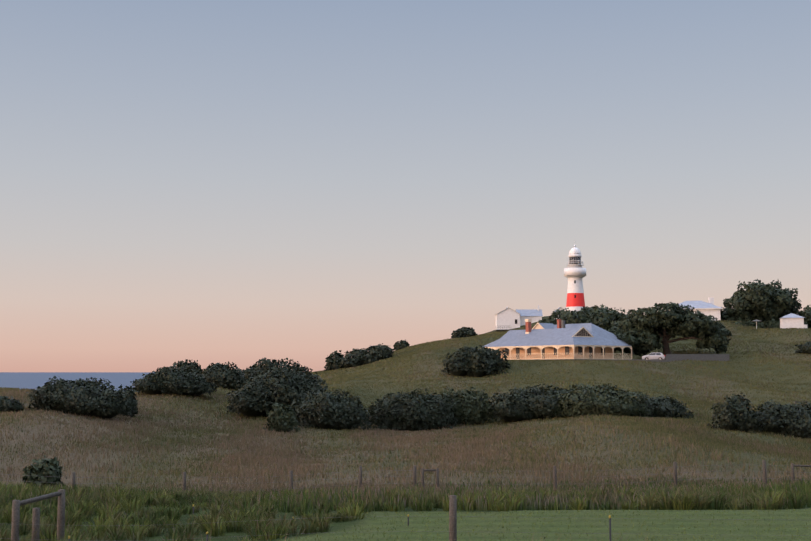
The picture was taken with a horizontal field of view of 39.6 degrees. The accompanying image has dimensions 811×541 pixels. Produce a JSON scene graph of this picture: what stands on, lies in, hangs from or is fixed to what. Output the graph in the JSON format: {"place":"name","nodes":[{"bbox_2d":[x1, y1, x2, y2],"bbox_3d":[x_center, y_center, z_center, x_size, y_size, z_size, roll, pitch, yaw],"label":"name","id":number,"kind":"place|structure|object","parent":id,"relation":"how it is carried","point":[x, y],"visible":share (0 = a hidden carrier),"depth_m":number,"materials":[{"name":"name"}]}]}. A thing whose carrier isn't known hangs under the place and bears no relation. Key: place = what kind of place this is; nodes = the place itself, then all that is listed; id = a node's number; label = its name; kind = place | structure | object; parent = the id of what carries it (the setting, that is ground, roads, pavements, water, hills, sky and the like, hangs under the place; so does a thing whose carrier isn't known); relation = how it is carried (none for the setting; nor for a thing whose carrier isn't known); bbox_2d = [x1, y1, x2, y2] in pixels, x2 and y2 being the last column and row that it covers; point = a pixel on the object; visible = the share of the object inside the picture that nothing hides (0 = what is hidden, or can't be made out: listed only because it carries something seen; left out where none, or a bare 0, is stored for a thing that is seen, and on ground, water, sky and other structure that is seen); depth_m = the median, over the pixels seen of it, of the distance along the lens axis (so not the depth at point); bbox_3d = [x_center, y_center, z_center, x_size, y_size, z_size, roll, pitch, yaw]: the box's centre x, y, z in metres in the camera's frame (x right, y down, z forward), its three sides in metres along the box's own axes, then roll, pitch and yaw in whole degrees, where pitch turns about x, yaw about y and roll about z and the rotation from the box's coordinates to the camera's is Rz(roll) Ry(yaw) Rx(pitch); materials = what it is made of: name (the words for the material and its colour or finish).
{"place":"outdoors","nodes":[
{"label":"outdoors","id":0,"kind":"place"},
{"bbox_2d":[0,372,153,391],"bbox_3d":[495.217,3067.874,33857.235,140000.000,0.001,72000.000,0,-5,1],"label":"sea","id":1,"kind":"structure","parent":0,"point":[28,380],"depth_m":2226.89,"materials":[{"name":"blue liquid"}]},
{"bbox_2d":[0,316,810,540],"bbox_3d":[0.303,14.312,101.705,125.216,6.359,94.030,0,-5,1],"label":"dry grass field","id":2,"kind":"structure","parent":0,"point":[681,429],"depth_m":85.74,"materials":[{"name":"brown plant"}]},
{"bbox_2d":[0,396,25,412],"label":"bush","id":3,"kind":"object","parent":2,"relation":"on","point":[6,404],"visible":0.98,"depth_m":98.67,"materials":[{"name":"green plant"}]},
{"bbox_2d":[22,455,64,486],"bbox_3d":[-19.030,10.893,59.106,2.155,2.378,2.500,2,-6,-22],"label":"bush","id":4,"kind":"object","parent":2,"relation":"on","point":[39,471],"visible":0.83,"depth_m":58.52,"materials":[{"name":"green plant"}]},
{"bbox_2d":[26,376,131,418],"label":"bush","id":5,"kind":"object","parent":2,"relation":"on","point":[93,397],"visible":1,"depth_m":101.70,"materials":[{"name":"green plant"}]},
{"bbox_2d":[118,384,138,417],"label":"bush","id":6,"kind":"object","parent":2,"relation":"on","point":[132,403],"visible":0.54,"depth_m":110.96,"materials":[{"name":"green plant"}]},
{"bbox_2d":[130,366,217,396],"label":"bush","id":7,"kind":"object","parent":2,"relation":"on","point":[166,380],"visible":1,"depth_m":131.49,"materials":[{"name":"green plant"}]},
{"bbox_2d":[225,366,334,416],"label":"bush","id":8,"kind":"object","parent":2,"relation":"on","point":[257,396],"visible":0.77,"depth_m":123.73,"materials":[{"name":"green plant"}]},
{"bbox_2d":[263,402,299,431],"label":"bush","id":9,"kind":"object","parent":2,"relation":"on","point":[280,419],"visible":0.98,"depth_m":110.29,"materials":[{"name":"green plant"}]},
{"bbox_2d":[293,388,370,429],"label":"bush","id":10,"kind":"object","parent":2,"relation":"on","point":[320,410],"visible":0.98,"depth_m":115.27,"materials":[{"name":"green plant"}]},
{"bbox_2d":[0,475,810,540],"bbox_3d":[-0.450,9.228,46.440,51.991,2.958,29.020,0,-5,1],"label":"tall grass","id":11,"kind":"structure","parent":2,"relation":"on","point":[376,489],"depth_m":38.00,"materials":[{"name":"green plant"}]},
{"bbox_2d":[0,346,810,540],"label":"fences","id":12,"kind":"object","parent":2,"relation":"on","point":[60,494],"visible":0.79,"depth_m":26.34,"materials":[{"name":"brown wood"}]},
{"bbox_2d":[364,388,457,431],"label":"bush","id":13,"kind":"object","parent":2,"relation":"on","point":[404,411],"visible":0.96,"depth_m":121.16,"materials":[{"name":"green plant"}]},
{"bbox_2d":[201,527,647,540],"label":"grass stalks","id":14,"kind":"object","parent":2,"relation":"on","point":[468,533],"depth_m":20.20,"materials":[{"name":"green plant"}]},
{"bbox_2d":[440,385,497,424],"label":"bush","id":15,"kind":"object","parent":2,"relation":"on","point":[471,407],"visible":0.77,"depth_m":125.10,"materials":[{"name":"green plant"}]},
{"bbox_2d":[496,305,542,329],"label":"white cottage","id":16,"kind":"structure","parent":2,"relation":"on","point":[508,318],"depth_m":302.39,"materials":[{"name":"paint"}]},
{"bbox_2d":[486,384,570,421],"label":"bush","id":17,"kind":"object","parent":2,"relation":"on","point":[520,404],"visible":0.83,"depth_m":122.13,"materials":[{"name":"green plant"}]},
{"bbox_2d":[279,508,810,540],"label":"lawn grass","id":18,"kind":"structure","parent":2,"relation":"on","point":[573,526],"depth_m":28.56,"materials":[{"name":"green plant"}]},
{"bbox_2d":[564,245,585,313],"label":"lighthouse","id":19,"kind":"object","parent":2,"relation":"on","point":[574,272],"visible":0.94,"depth_m":313.99,"materials":[{"name":"white paint"}]},
{"bbox_2d":[535,304,631,332],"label":"trees","id":20,"kind":"object","parent":2,"relation":"on","point":[602,316],"visible":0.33,"depth_m":239.24,"materials":[{"name":"green plant"}]},
{"bbox_2d":[549,382,650,417],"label":"bush","id":21,"kind":"object","parent":2,"relation":"on","point":[585,400],"visible":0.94,"depth_m":118.95,"materials":[{"name":"green plant"}]},
{"bbox_2d":[529,354,728,361],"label":"retaining wall","id":22,"kind":"structure","parent":2,"relation":"on","point":[697,357],"depth_m":209.95,"materials":[{"name":"grey stone"}]},
{"bbox_2d":[642,353,665,358],"bbox_3d":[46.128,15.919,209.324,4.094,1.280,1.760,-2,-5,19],"label":"white car","id":23,"kind":"object","parent":2,"relation":"on","point":[662,356],"visible":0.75,"depth_m":208.44,"materials":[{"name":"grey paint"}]},
{"bbox_2d":[637,394,694,418],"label":"bush","id":24,"kind":"object","parent":2,"relation":"on","point":[668,407],"visible":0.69,"depth_m":122.95,"materials":[{"name":"green plant"}]},
{"bbox_2d":[707,392,765,431],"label":"bush","id":25,"kind":"object","parent":2,"relation":"on","point":[734,413],"visible":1,"depth_m":107.28,"materials":[{"name":"green plant"}]},
{"bbox_2d":[720,279,802,322],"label":"tree","id":26,"kind":"object","parent":2,"relation":"on","point":[760,301],"visible":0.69,"depth_m":270.05,"materials":[{"name":"green plant"}]},
{"bbox_2d":[714,318,808,328],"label":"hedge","id":27,"kind":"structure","parent":2,"relation":"on","point":[767,325],"depth_m":265.80,"materials":[{"name":"green plant"}]},
{"bbox_2d":[750,399,810,438],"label":"bush","id":28,"kind":"object","parent":2,"relation":"on","point":[794,420],"visible":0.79,"depth_m":108.28,"materials":[{"name":"green plant"}]},
{"bbox_2d":[796,305,810,327],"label":"tree","id":29,"kind":"object","parent":2,"relation":"on","point":[806,311],"visible":0.44,"depth_m":288.14,"materials":[{"name":"green plant"}]},
{"bbox_2d":[0,320,810,426],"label":"hill grass","id":30,"kind":"structure","parent":0,"point":[407,349],"depth_m":195.81,"materials":[{"name":"green plant"}]},
{"bbox_2d":[163,359,201,375],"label":"bush","id":31,"kind":"object","parent":30,"relation":"on","point":[194,365],"visible":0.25,"depth_m":160.88,"materials":[{"name":"green plant"}]},
{"bbox_2d":[198,361,247,389],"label":"bush","id":32,"kind":"object","parent":30,"relation":"on","point":[226,376],"visible":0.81,"depth_m":157.98,"materials":[{"name":"green plant"}]},
{"bbox_2d":[240,357,311,379],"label":"bush","id":33,"kind":"object","parent":30,"relation":"on","point":[262,366],"visible":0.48,"depth_m":172.56,"materials":[{"name":"green plant"}]},
{"bbox_2d":[324,350,344,370],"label":"bush","id":34,"kind":"object","parent":30,"relation":"on","point":[332,361],"visible":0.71,"depth_m":259.91,"materials":[{"name":"green plant"}]},
{"bbox_2d":[337,343,393,367],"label":"bush","id":35,"kind":"object","parent":30,"relation":"on","point":[360,357],"visible":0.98,"depth_m":251.49,"materials":[{"name":"green plant"}]},
{"bbox_2d":[393,340,409,349],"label":"bush","id":36,"kind":"object","parent":30,"relation":"on","point":[400,344],"visible":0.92,"depth_m":283.38,"materials":[{"name":"green plant"}]},
{"bbox_2d":[451,327,477,337],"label":"bush","id":37,"kind":"object","parent":30,"relation":"on","point":[464,332],"visible":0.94,"depth_m":287.76,"materials":[{"name":"green plant"}]},
{"bbox_2d":[441,345,510,376],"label":"bush","id":38,"kind":"object","parent":30,"relation":"on","point":[475,361],"visible":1,"depth_m":194.45,"materials":[{"name":"green plant"}]},
{"bbox_2d":[488,319,631,359],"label":"house keepers quarters","id":39,"kind":"structure","parent":30,"relation":"on","point":[563,352],"depth_m":213.51,"materials":[{"name":"beige paint"}]},
{"bbox_2d":[482,323,630,346],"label":"house roof","id":40,"kind":"structure","parent":39,"relation":"attached to","point":[550,334],"depth_m":216.08,"materials":[{"name":"grey metal"}]},
{"bbox_2d":[603,302,731,356],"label":"macrocarpa tree","id":41,"kind":"object","parent":30,"relation":"on","point":[642,337],"depth_m":217.60,"materials":[{"name":"green plant"}]},
{"bbox_2d":[779,313,804,328],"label":"shed","id":42,"kind":"structure","parent":30,"relation":"on","point":[790,320],"depth_m":254.42,"materials":[{"name":"white paint"}]},
{"bbox_2d":[795,341,810,353],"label":"bush","id":43,"kind":"object","parent":30,"relation":"on","point":[805,348],"visible":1,"depth_m":221.96,"materials":[{"name":"green plant"}]},
{"bbox_2d":[0,0,810,371],"label":"sky","id":44,"kind":"structure","parent":0,"point":[242,183],"materials":[{"name":"blue"}]},
{"bbox_2d":[679,297,722,320],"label":"hilltop house","id":45,"kind":"structure","parent":0,"point":[708,308],"depth_m":269.52,"materials":[{"name":"white paint"}]}
]}

